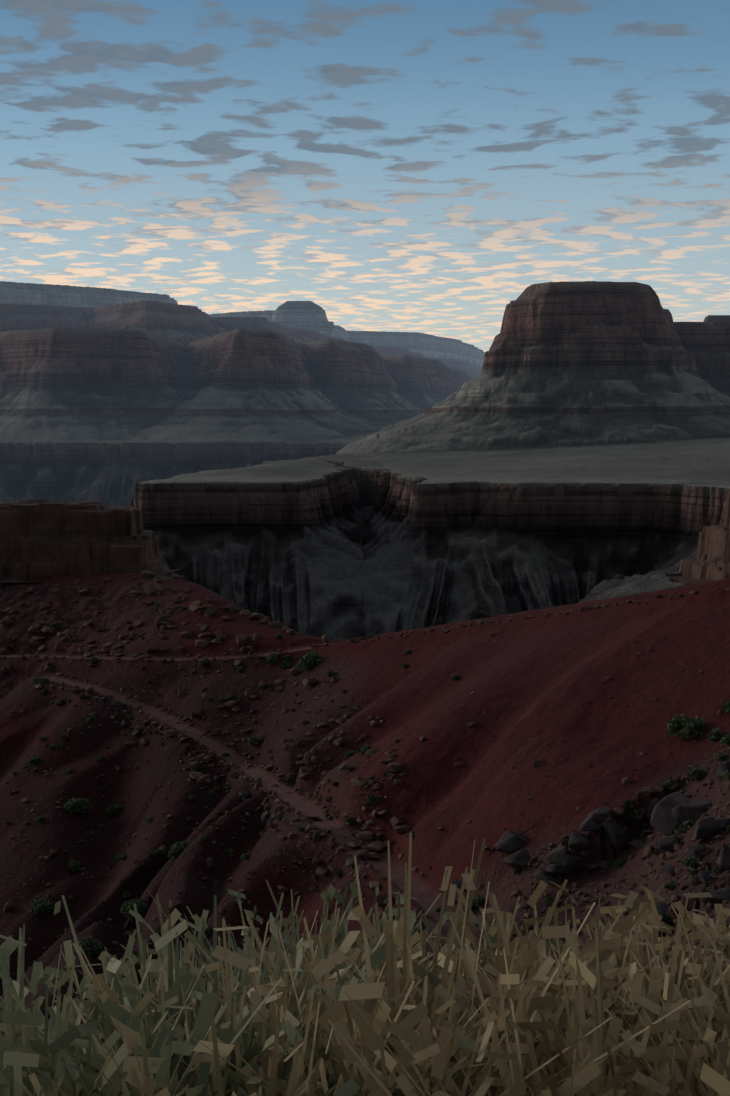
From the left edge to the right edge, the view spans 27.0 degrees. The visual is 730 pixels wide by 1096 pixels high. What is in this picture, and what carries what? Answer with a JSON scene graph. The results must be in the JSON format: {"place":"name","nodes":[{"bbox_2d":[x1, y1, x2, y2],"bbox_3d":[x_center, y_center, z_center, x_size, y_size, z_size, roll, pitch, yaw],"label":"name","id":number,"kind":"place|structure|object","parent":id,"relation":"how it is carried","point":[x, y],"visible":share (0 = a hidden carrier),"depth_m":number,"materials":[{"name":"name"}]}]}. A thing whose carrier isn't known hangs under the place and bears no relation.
{"place":"outdoors","nodes":[
{"label":"outdoors","id":0,"kind":"place"},
{"bbox_2d":[0,281,729,640],"bbox_3d":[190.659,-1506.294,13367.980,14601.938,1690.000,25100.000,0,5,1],"label":"canyon terrain","id":1,"kind":"structure","parent":0,"point":[306,467],"depth_m":3676.77,"materials":[{"name":"stone"}]},
{"bbox_2d":[0,573,729,1035],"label":"terrain","id":2,"kind":"structure","parent":0,"point":[560,689],"depth_m":98.78,"materials":[{"name":"red soil"}]},
{"bbox_2d":[0,500,179,582],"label":"outcrop","id":3,"kind":"object","parent":2,"relation":"on","point":[39,538],"visible":0.77,"depth_m":163.93,"materials":[{"name":"stone"}]},
{"bbox_2d":[108,545,141,573],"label":"fallen blocks","id":4,"kind":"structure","parent":2,"relation":"on","point":[124,558],"depth_m":160.86,"materials":[{"name":"stone"}]},
{"bbox_2d":[0,865,568,1095],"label":"sage grass clumps","id":5,"kind":"object","parent":2,"relation":"on","point":[78,1075],"visible":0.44,"depth_m":3.03,"materials":[{"name":"green plant"}]},
{"bbox_2d":[0,570,729,1009],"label":"scattered stones","id":6,"kind":"object","parent":2,"relation":"on","point":[198,606],"visible":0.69,"depth_m":109.85,"materials":[{"name":"brown stone"}]},
{"bbox_2d":[4,832,729,1095],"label":"straw grass clumps","id":7,"kind":"object","parent":2,"relation":"on","point":[622,1014],"visible":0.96,"depth_m":2.94,"materials":[{"name":"beige plant"}]},
{"bbox_2d":[5,573,729,960],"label":"desert shrubs","id":8,"kind":"object","parent":2,"relation":"on","point":[685,727],"visible":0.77,"depth_m":99.13,"materials":[{"name":"green plant"}]},
{"bbox_2d":[32,678,729,939],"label":"boulders","id":9,"kind":"object","parent":2,"relation":"on","point":[668,814],"visible":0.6,"depth_m":71.50,"materials":[{"name":"brown stone"}]},
{"bbox_2d":[663,490,729,584],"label":"outcrop","id":10,"kind":"object","parent":2,"relation":"on","point":[711,562],"visible":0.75,"depth_m":104.53,"materials":[{"name":"stone"}]},
{"bbox_2d":[0,0,729,352],"label":"sky","id":11,"kind":"structure","parent":0,"point":[420,166],"materials":[{"name":"blue"}]}
]}

